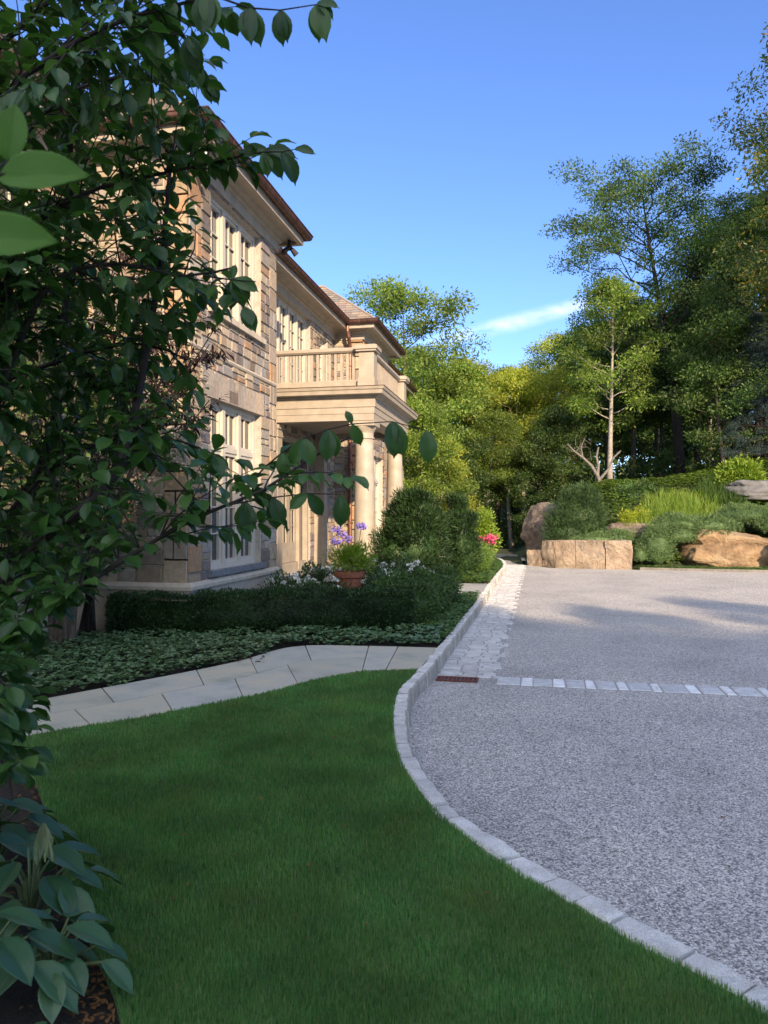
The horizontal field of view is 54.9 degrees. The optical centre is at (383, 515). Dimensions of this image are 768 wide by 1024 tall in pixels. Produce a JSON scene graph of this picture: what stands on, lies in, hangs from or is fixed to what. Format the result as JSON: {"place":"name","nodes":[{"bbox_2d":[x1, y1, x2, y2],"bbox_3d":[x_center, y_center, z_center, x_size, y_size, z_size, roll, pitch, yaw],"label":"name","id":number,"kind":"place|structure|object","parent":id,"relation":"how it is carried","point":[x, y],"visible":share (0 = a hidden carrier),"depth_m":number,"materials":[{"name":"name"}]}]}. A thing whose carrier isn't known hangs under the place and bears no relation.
{"place":"outdoors","nodes":[
{"label":"outdoors","id":0,"kind":"place"},
{"bbox_2d":[0,561,501,1023],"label":"garden soil","id":1,"kind":"structure","parent":0,"point":[16,995],"depth_m":3.56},
{"bbox_2d":[0,797,33,860],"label":"hosta","id":2,"kind":"object","parent":1,"relation":"on","point":[8,840],"visible":0.52,"depth_m":3.22,"materials":[{"name":"green plant"}]},
{"bbox_2d":[0,797,80,856],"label":"hosta","id":3,"kind":"object","parent":1,"relation":"on","point":[38,817],"visible":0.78,"depth_m":3.44,"materials":[{"name":"green plant"}]},
{"bbox_2d":[0,906,103,1013],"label":"hosta","id":4,"kind":"object","parent":1,"relation":"on","point":[17,959],"visible":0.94,"depth_m":2.37,"materials":[{"name":"green plant"}]},
{"bbox_2d":[4,782,114,1023],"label":"litter","id":5,"kind":"object","parent":1,"relation":"on","point":[92,1004],"visible":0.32,"depth_m":2.45,"materials":[{"name":"brown plant"}]},
{"bbox_2d":[0,823,124,954],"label":"hosta","id":6,"kind":"object","parent":1,"relation":"on","point":[59,894],"visible":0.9,"depth_m":2.78,"materials":[{"name":"green plant"}]},
{"bbox_2d":[0,908,133,1023],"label":"hosta","id":7,"kind":"object","parent":1,"relation":"on","point":[115,969],"visible":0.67,"depth_m":2.46,"materials":[{"name":"green plant"}]},
{"bbox_2d":[0,190,208,650],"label":"garden tree","id":8,"kind":"object","parent":1,"relation":"on","point":[67,632],"visible":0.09,"depth_m":8.57,"materials":[{"name":"green plant"}]},
{"bbox_2d":[68,191,234,636],"bbox_3d":[-3.005,-1.048,8.615,2.877,5.316,1.165,0,0,28],"label":"purple leaf tree","id":9,"kind":"object","parent":1,"relation":"on","point":[88,621],"visible":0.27,"depth_m":8.39,"materials":[{"name":"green plant"}]},
{"bbox_2d":[0,33,418,641],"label":"stone house","id":10,"kind":"structure","parent":1,"relation":"on","point":[310,355],"depth_m":12.59,"materials":[{"name":"stone"}]},
{"bbox_2d":[0,149,44,284],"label":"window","id":11,"kind":"structure","parent":10,"relation":"in","point":[8,196],"depth_m":9.20,"materials":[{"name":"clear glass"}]},
{"bbox_2d":[206,371,266,576],"bbox_3d":[-2.352,-0.595,11.560,0.270,2.930,2.192,0,0,12],"label":"window","id":12,"kind":"structure","parent":10,"relation":"in","point":[237,427],"depth_m":11.67,"materials":[{"name":"white glass"}]},
{"bbox_2d":[207,187,266,344],"bbox_3d":[-2.352,-3.805,11.560,0.270,1.790,2.160,0,0,12],"label":"window","id":13,"kind":"structure","parent":10,"relation":"in","point":[231,244],"depth_m":11.70,"materials":[{"name":"white glass"}]},
{"bbox_2d":[276,295,305,382],"bbox_3d":[-2.194,-3.675,16.645,0.110,2.150,2.600,0,0,12],"label":"window","id":14,"kind":"structure","parent":10,"relation":"in","point":[291,326],"depth_m":16.91,"materials":[{"name":"white glass"}]},
{"bbox_2d":[282,436,307,573],"bbox_3d":[-2.175,-0.225,16.641,0.170,3.050,2.580,0,0,12],"label":"door","id":15,"kind":"structure","parent":10,"relation":"in","point":[294,542],"depth_m":17.10,"materials":[{"name":"beige glass"}]},
{"bbox_2d":[319,339,327,380],"bbox_3d":[-1.651,-3.850,19.034,0.202,1.400,0.724,0,0,12],"label":"window","id":16,"kind":"structure","parent":10,"relation":"in","point":[321,342],"depth_m":19.27,"materials":[{"name":"beige glass"}]},
{"bbox_2d":[374,458,382,543],"bbox_3d":[-0.305,-0.415,21.410,0.270,2.570,2.100,0,0,12],"label":"window","id":17,"kind":"structure","parent":10,"relation":"in","point":[376,462],"depth_m":22.24,"materials":[{"name":"beige glass"}]},
{"bbox_2d":[0,0,436,800],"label":"magnolia tree","id":18,"kind":"object","parent":1,"relation":"on","point":[80,60],"visible":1,"depth_m":2.89,"materials":[{"name":"green plant"}]},
{"bbox_2d":[0,622,448,694],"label":"groundcover","id":19,"kind":"object","parent":1,"relation":"on","point":[127,639],"visible":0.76,"depth_m":8.52,"materials":[{"name":"green plant"}]},
{"bbox_2d":[107,647,397,711],"bbox_3d":[-1.452,1.601,6.917,1.992,0.001,5.714,0,0,37],"label":"path bedding","id":20,"kind":"object","parent":1,"relation":"on","point":[289,669],"visible":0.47,"depth_m":8.05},
{"bbox_2d":[104,583,417,639],"bbox_3d":[-1.628,1.311,10.185,4.211,0.732,0.952,0,0,-8],"label":"hedge","id":21,"kind":"object","parent":1,"relation":"on","point":[256,609],"visible":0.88,"depth_m":9.90,"materials":[{"name":"green plant"}]},
{"bbox_2d":[257,569,319,596],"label":"rose bush","id":22,"kind":"object","parent":1,"relation":"on","point":[279,580],"visible":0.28,"depth_m":12.12,"materials":[{"name":"green plant"}]},
{"bbox_2d":[294,559,335,586],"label":"rose bush","id":23,"kind":"object","parent":1,"relation":"on","point":[320,574],"visible":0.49,"depth_m":13.23,"materials":[{"name":"green plant"}]},
{"bbox_2d":[292,576,354,595],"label":"rose bush","id":24,"kind":"object","parent":1,"relation":"on","point":[308,583],"visible":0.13,"depth_m":11.76,"materials":[{"name":"green plant"}]},
{"bbox_2d":[334,570,364,589],"bbox_3d":[-0.566,1.262,12.119,0.510,0.715,0.510,0,0,12],"label":"terracotta pot","id":25,"kind":"object","parent":1,"relation":"on","point":[354,577],"visible":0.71,"depth_m":11.93,"materials":[{"name":"ceramic"}]},
{"bbox_2d":[321,538,378,573],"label":"potted plant","id":26,"kind":"object","parent":25,"relation":"in","point":[349,556],"visible":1,"depth_m":12.00,"materials":[{"name":"green plant"}]},
{"bbox_2d":[323,553,387,585],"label":"rose bush","id":27,"kind":"object","parent":1,"relation":"on","point":[379,565],"visible":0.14,"depth_m":13.15,"materials":[{"name":"green plant"}]},
{"bbox_2d":[357,567,410,588],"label":"rose bush","id":28,"kind":"object","parent":1,"relation":"on","point":[377,574],"visible":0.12,"depth_m":12.16,"materials":[{"name":"green plant"}]},
{"bbox_2d":[364,485,456,571],"bbox_3d":[0.456,0.368,14.754,1.823,2.050,1.892,0,0,45],"label":"yew bush","id":29,"kind":"object","parent":1,"relation":"on","point":[414,520],"visible":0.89,"depth_m":14.41,"materials":[{"name":"green plant"}]},
{"bbox_2d":[380,551,440,580],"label":"rose bush","id":30,"kind":"object","parent":1,"relation":"on","point":[412,566],"visible":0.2,"depth_m":13.15,"materials":[{"name":"green plant"}]},
{"bbox_2d":[363,563,464,624],"bbox_3d":[0.514,1.208,12.287,1.409,0.891,4.350,0,0,12],"label":"hedge","id":31,"kind":"object","parent":1,"relation":"on","point":[438,591],"visible":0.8,"depth_m":11.04,"materials":[{"name":"green plant"}]},
{"bbox_2d":[416,590,479,638],"bbox_3d":[1.113,1.536,12.084,0.578,0.168,5.379,0,0,12],"label":"groundcover","id":32,"kind":"object","parent":1,"relation":"on","point":[468,599],"visible":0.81,"depth_m":11.48,"materials":[{"name":"green plant"}]},
{"bbox_2d":[437,489,485,575],"bbox_3d":[1.923,0.425,18.194,1.340,2.172,1.449,0,0,-41],"label":"yew bush","id":33,"kind":"object","parent":1,"relation":"on","point":[464,538],"visible":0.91,"depth_m":17.91,"materials":[{"name":"green plant"}]},
{"bbox_2d":[455,557,503,583],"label":"groundcover","id":34,"kind":"object","parent":1,"relation":"on","point":[488,574],"visible":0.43,"depth_m":19.00,"materials":[{"name":"green plant"}]},
{"bbox_2d":[470,541,495,571],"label":"boxwood","id":35,"kind":"object","parent":1,"relation":"on","point":[487,559],"visible":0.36,"depth_m":20.28,"materials":[{"name":"green plant"}]},
{"bbox_2d":[479,533,498,564],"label":"pink flowers","id":36,"kind":"object","parent":1,"relation":"on","point":[489,537],"visible":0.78,"depth_m":22.32,"materials":[{"name":"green plant"}]},
{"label":"bed foliage","id":37,"kind":"object","parent":1,"relation":"on","visible":0},
{"bbox_2d":[330,522,367,568],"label":"agapanthus","id":38,"kind":"object","parent":37,"relation":"on","point":[361,526],"visible":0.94,"depth_m":13.59,"materials":[{"name":"purple plant"}]},
{"bbox_2d":[25,583,486,736],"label":"path","id":39,"kind":"structure","parent":0,"point":[269,671],"depth_m":7.09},
{"bbox_2d":[0,0,767,476],"label":"sky","id":40,"kind":"structure","parent":0,"point":[435,130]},
{"bbox_2d":[10,667,767,1023],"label":"lawn","id":41,"kind":"structure","parent":0,"point":[410,983],"depth_m":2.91,"materials":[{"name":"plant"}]},
{"bbox_2d":[408,558,767,987],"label":"driveway","id":42,"kind":"structure","parent":0,"point":[662,845],"depth_m":5.50,"materials":[{"name":"stone"}]},
{"bbox_2d":[109,666,750,942],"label":"leaf litter","id":43,"kind":"object","parent":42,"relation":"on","point":[261,797],"visible":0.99,"depth_m":4.43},
{"bbox_2d":[435,676,478,682],"bbox_3d":[0.774,1.722,7.806,0.440,0.013,0.210,0,0,12],"label":"drain grate","id":44,"kind":"object","parent":42,"relation":"on","point":[456,679],"visible":1,"depth_m":7.81,"materials":[{"name":"metal"}]},
{"bbox_2d":[490,554,525,563],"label":"path kerb","id":45,"kind":"structure","parent":42,"relation":"on","point":[503,555],"depth_m":30.86,"materials":[{"name":"stone"}]},
{"bbox_2d":[439,456,767,570],"bbox_3d":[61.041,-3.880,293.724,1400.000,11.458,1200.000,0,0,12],"label":"ground","id":46,"kind":"structure","parent":0,"point":[519,552],"depth_m":28.57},
{"bbox_2d":[390,341,428,444],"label":"tree","id":47,"kind":"object","parent":46,"relation":"on","point":[410,376],"depth_m":46.61,"materials":[{"name":"green plant"}]},
{"bbox_2d":[344,274,500,486],"bbox_3d":[1.119,-4.883,35.112,8.198,13.424,7.411,0,0,30],"label":"tree","id":48,"kind":"object","parent":46,"relation":"on","point":[387,293],"visible":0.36,"depth_m":34.17,"materials":[{"name":"green plant"}]},
{"bbox_2d":[402,394,479,523],"bbox_3d":[1.657,-1.546,30.045,4.776,6.755,4.332,0,0,40],"label":"tree","id":49,"kind":"object","parent":46,"relation":"on","point":[428,419],"visible":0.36,"depth_m":29.53,"materials":[{"name":"green plant"}]},
{"bbox_2d":[408,435,482,543],"bbox_3d":[2.562,-0.846,31.914,3.948,5.350,3.581,0,0,-35],"label":"tree","id":50,"kind":"object","parent":46,"relation":"on","point":[445,505],"visible":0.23,"depth_m":31.42,"materials":[{"name":"green plant"}]},
{"bbox_2d":[389,342,507,467],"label":"tree","id":51,"kind":"object","parent":46,"relation":"on","point":[443,370],"visible":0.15,"depth_m":40.89,"materials":[{"name":"green plant"}]},
{"bbox_2d":[410,358,513,518],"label":"tree","id":52,"kind":"object","parent":46,"relation":"on","point":[467,371],"visible":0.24,"depth_m":41.04,"materials":[{"name":"green plant"}]},
{"bbox_2d":[435,426,501,513],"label":"tree","id":53,"kind":"object","parent":46,"relation":"on","point":[483,481],"visible":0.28,"depth_m":36.38,"materials":[{"name":"green plant"}]},
{"bbox_2d":[435,352,524,496],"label":"tree","id":54,"kind":"object","parent":46,"relation":"on","point":[485,366],"visible":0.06,"depth_m":43.89,"materials":[{"name":"green plant"}]},
{"bbox_2d":[474,506,503,555],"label":"flowering shrub","id":55,"kind":"object","parent":46,"relation":"on","point":[484,529],"visible":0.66,"depth_m":22.73,"materials":[{"name":"green plant"}]},
{"bbox_2d":[461,407,532,515],"bbox_3d":[5.229,-1.881,37.980,4.647,7.433,4.776,0,0,2],"label":"tree","id":56,"kind":"object","parent":46,"relation":"on","point":[486,420],"visible":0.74,"depth_m":37.44,"materials":[{"name":"green plant"}]},
{"bbox_2d":[461,369,545,546],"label":"tree","id":57,"kind":"object","parent":46,"relation":"on","point":[497,504],"visible":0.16,"depth_m":41.40,"materials":[{"name":"green plant"}]},
{"bbox_2d":[491,368,539,534],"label":"tree","id":58,"kind":"object","parent":46,"relation":"on","point":[503,509],"depth_m":59.14,"materials":[{"name":"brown plant"}]},
{"bbox_2d":[454,361,578,548],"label":"tree","id":59,"kind":"object","parent":46,"relation":"on","point":[526,373],"visible":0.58,"depth_m":40.08,"materials":[{"name":"green plant"}]},
{"bbox_2d":[464,365,569,542],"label":"tree","id":60,"kind":"object","parent":46,"relation":"on","point":[524,404],"visible":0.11,"depth_m":42.31,"materials":[{"name":"green plant"}]},
{"bbox_2d":[501,430,568,523],"bbox_3d":[7.942,-1.497,37.371,3.948,5.585,3.581,0,0,-23],"label":"tree","id":61,"kind":"object","parent":46,"relation":"on","point":[535,458],"visible":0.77,"depth_m":36.76,"materials":[{"name":"green plant"}]},
{"bbox_2d":[520,502,557,554],"bbox_3d":[6.225,0.696,28.039,2.060,2.479,2.010,0,0,-11],"label":"boulder","id":62,"kind":"object","parent":46,"relation":"on","point":[533,522],"visible":0.38,"depth_m":27.60,"materials":[{"name":"grey stone"}]},
{"bbox_2d":[501,362,601,489],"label":"tree","id":63,"kind":"object","parent":46,"relation":"on","point":[558,374],"visible":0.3,"depth_m":42.35,"materials":[{"name":"green plant"}]},
{"bbox_2d":[520,328,601,483],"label":"tree","id":64,"kind":"object","parent":46,"relation":"on","point":[542,345],"visible":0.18,"depth_m":55.61,"materials":[{"name":"green plant"}]},
{"bbox_2d":[527,404,603,502],"bbox_3d":[9.066,-2.751,37.081,3.812,5.900,4.203,0,0,-24],"label":"tree","id":65,"kind":"object","parent":46,"relation":"on","point":[559,415],"visible":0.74,"depth_m":36.68,"materials":[{"name":"green plant"}]},
{"bbox_2d":[538,479,610,545],"bbox_3d":[6.794,0.143,26.280,2.644,3.015,2.382,0,0,12],"label":"juniper bush","id":66,"kind":"object","parent":46,"relation":"on","point":[578,512],"visible":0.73,"depth_m":25.86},
{"bbox_2d":[392,556,767,1015],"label":"kerb","id":67,"kind":"structure","parent":46,"relation":"on","point":[423,677],"depth_m":3.44,"materials":[{"name":"stone"}]},
{"bbox_2d":[527,540,632,569],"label":"retaining wall","id":68,"kind":"structure","parent":46,"relation":"on","point":[595,554],"depth_m":24.38,"materials":[{"name":"stone"}]},
{"bbox_2d":[571,527,638,544],"bbox_3d":[7.551,0.732,25.063,2.348,0.814,1.430,0,0,-25],"label":"juniper mat","id":69,"kind":"object","parent":68,"relation":"on","point":[617,534],"visible":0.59,"depth_m":24.93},
{"bbox_2d":[518,326,651,484],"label":"tree","id":70,"kind":"object","parent":46,"relation":"on","point":[538,363],"visible":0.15,"depth_m":46.15,"materials":[{"name":"green plant"}]},
{"bbox_2d":[564,438,620,484],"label":"bare forked tree","id":71,"kind":"object","parent":46,"relation":"on","point":[597,475],"visible":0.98,"depth_m":32.31,"materials":[{"name":"grey plant"}]},
{"bbox_2d":[553,317,648,477],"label":"tree","id":72,"kind":"object","parent":46,"relation":"on","point":[605,444],"visible":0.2,"depth_m":43.87,"materials":[{"name":"green plant"}]},
{"bbox_2d":[437,566,767,697],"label":"sett bedding","id":73,"kind":"object","parent":46,"relation":"on","point":[502,651],"visible":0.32,"depth_m":7.89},
{"bbox_2d":[437,565,525,678],"bbox_3d":[2.779,1.724,17.021,0.739,0.011,18.578,0,0,12],"label":"gutter strip","id":74,"kind":"object","parent":73,"relation":"on","point":[470,666],"visible":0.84,"depth_m":10.58,"materials":[{"name":"stone"}]},
{"bbox_2d":[496,677,767,696],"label":"cobble band","id":75,"kind":"object","parent":73,"relation":"on","point":[677,688],"visible":1,"depth_m":7.46,"materials":[{"name":"stone"}]},
{"bbox_2d":[553,272,669,479],"bbox_3d":[10.750,-6.280,34.953,5.730,10.205,5.948,0,0,44],"label":"pale trunk tree","id":76,"kind":"object","parent":46,"relation":"on","point":[612,288],"visible":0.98,"depth_m":34.24,"materials":[{"name":"green plant"}]},
{"bbox_2d":[472,424,767,548],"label":"undergrowth","id":77,"kind":"object","parent":46,"relation":"on","point":[652,469],"visible":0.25,"depth_m":40.31,"materials":[{"name":"green plant"}]},
{"bbox_2d":[489,360,754,534],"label":"woodland","id":78,"kind":"object","parent":46,"relation":"on","point":[646,435],"visible":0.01,"depth_m":64.30,"materials":[{"name":"green plant"}]},
{"bbox_2d":[606,522,649,536],"bbox_3d":[8.696,0.604,26.119,1.844,0.765,0.888,0,0,6],"label":"boulder","id":79,"kind":"object","parent":46,"relation":"on","point":[619,525],"visible":0.3,"depth_m":26.01,"materials":[{"name":"grey stone"}]},
{"bbox_2d":[581,295,684,478],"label":"tree","id":80,"kind":"object","parent":46,"relation":"on","point":[633,439],"visible":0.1,"depth_m":41.99,"materials":[{"name":"green plant"}]},
{"bbox_2d":[616,504,651,526],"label":"yellow shrub","id":81,"kind":"object","parent":46,"relation":"on","point":[624,516],"visible":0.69,"depth_m":26.38,"materials":[{"name":"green plant"}]},
{"bbox_2d":[617,506,656,547],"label":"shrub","id":82,"kind":"object","parent":46,"relation":"on","point":[642,521],"visible":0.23,"depth_m":26.31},
{"bbox_2d":[610,477,664,505],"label":"leafy shrub","id":83,"kind":"object","parent":46,"relation":"on","point":[634,491],"visible":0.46,"depth_m":28.76,"materials":[{"name":"green plant"}]},
{"bbox_2d":[538,129,767,473],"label":"oak tree","id":84,"kind":"object","parent":46,"relation":"on","point":[610,197],"visible":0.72,"depth_m":35.66,"materials":[{"name":"green plant"}]},
{"bbox_2d":[605,314,706,476],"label":"tree","id":85,"kind":"object","parent":46,"relation":"on","point":[655,429],"visible":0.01,"depth_m":49.22,"materials":[{"name":"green plant"}]},
{"bbox_2d":[613,314,714,476],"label":"tree","id":86,"kind":"object","parent":46,"relation":"on","point":[661,443],"visible":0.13,"depth_m":43.32,"materials":[{"name":"green plant"}]},
{"bbox_2d":[636,487,706,519],"bbox_3d":[10.471,-0.268,27.109,2.680,1.931,2.698,0,0,12],"label":"grass clump","id":87,"kind":"object","parent":46,"relation":"on","point":[657,506],"visible":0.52,"depth_m":27.01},
{"bbox_2d":[589,453,767,564],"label":"slope groundcover","id":88,"kind":"object","parent":46,"relation":"on","point":[692,476],"visible":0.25,"depth_m":29.61,"materials":[{"name":"green plant"}]},
{"bbox_2d":[632,511,744,564],"bbox_3d":[10.086,0.722,24.865,4.100,1.832,2.007,0,0,-7],"label":"juniper mat","id":89,"kind":"object","parent":46,"relation":"on","point":[661,534],"visible":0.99,"depth_m":24.29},
{"bbox_2d":[640,288,751,468],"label":"tree","id":90,"kind":"object","parent":46,"relation":"on","point":[669,410],"visible":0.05,"depth_m":41.92,"materials":[{"name":"green plant"}]},
{"bbox_2d":[669,487,724,516],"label":"grass clump","id":91,"kind":"object","parent":46,"relation":"on","point":[710,508],"visible":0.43,"depth_m":27.08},
{"bbox_2d":[651,277,752,462],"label":"tree","id":92,"kind":"object","parent":46,"relation":"on","point":[709,399],"visible":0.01,"depth_m":46.63,"materials":[{"name":"green plant"}]},
{"bbox_2d":[637,565,767,569],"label":"slope groundcover","id":93,"kind":"object","parent":46,"relation":"on","point":[717,567],"visible":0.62,"depth_m":23.54,"materials":[{"name":"green plant"}]},
{"bbox_2d":[638,220,767,462],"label":"tall tree","id":94,"kind":"object","parent":46,"relation":"on","point":[699,288],"visible":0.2,"depth_m":36.11,"materials":[{"name":"green plant"}]},
{"bbox_2d":[640,567,767,572],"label":"kerb","id":95,"kind":"structure","parent":46,"relation":"on","point":[709,570],"depth_m":23.05,"materials":[{"name":"stone"}]},
{"bbox_2d":[648,301,767,465],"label":"tree","id":96,"kind":"object","parent":46,"relation":"on","point":[716,323],"visible":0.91,"depth_m":32.39,"materials":[{"name":"green plant"}]},
{"bbox_2d":[663,185,767,448],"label":"tree","id":97,"kind":"object","parent":46,"relation":"on","point":[752,228],"visible":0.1,"depth_m":36.38,"materials":[{"name":"green plant"}]},
{"bbox_2d":[668,245,766,456],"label":"tree","id":98,"kind":"object","parent":46,"relation":"on","point":[730,380],"visible":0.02,"depth_m":40.68,"materials":[{"name":"green plant"}]},
{"bbox_2d":[668,189,767,455],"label":"tall tree","id":99,"kind":"object","parent":46,"relation":"on","point":[724,202],"visible":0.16,"depth_m":37.29,"materials":[{"name":"green plant"}]},
{"bbox_2d":[671,529,767,567],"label":"boulder","id":100,"kind":"object","parent":46,"relation":"on","point":[720,550],"visible":0.62,"depth_m":24.18,"materials":[{"name":"stone"}]},
{"bbox_2d":[708,499,767,533],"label":"juniper mat","id":101,"kind":"object","parent":100,"relation":"on","point":[754,515],"visible":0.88,"depth_m":24.78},
{"bbox_2d":[691,473,754,509],"bbox_3d":[12.774,-0.928,27.809,2.490,1.845,2.484,0,0,12],"label":"grass clump","id":102,"kind":"object","parent":46,"relation":"on","point":[712,487],"visible":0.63,"depth_m":27.56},
{"bbox_2d":[709,22,767,313],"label":"tall tree","id":103,"kind":"object","parent":46,"relation":"on","point":[762,162],"visible":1,"depth_m":29.88,"materials":[{"name":"green plant"}]},
{"bbox_2d":[712,312,767,466],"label":"blue spruce","id":104,"kind":"object","parent":46,"relation":"on","point":[759,348],"visible":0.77,"depth_m":32.11,"materials":[{"name":"green plant"}]},
{"bbox_2d":[713,452,767,483],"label":"leafy shrub","id":105,"kind":"object","parent":46,"relation":"on","point":[739,467],"visible":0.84,"depth_m":28.02,"materials":[{"name":"green plant"}]},
{"bbox_2d":[722,480,767,500],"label":"boulder","id":106,"kind":"object","parent":46,"relation":"on","point":[758,490],"visible":0.81,"depth_m":27.00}
]}

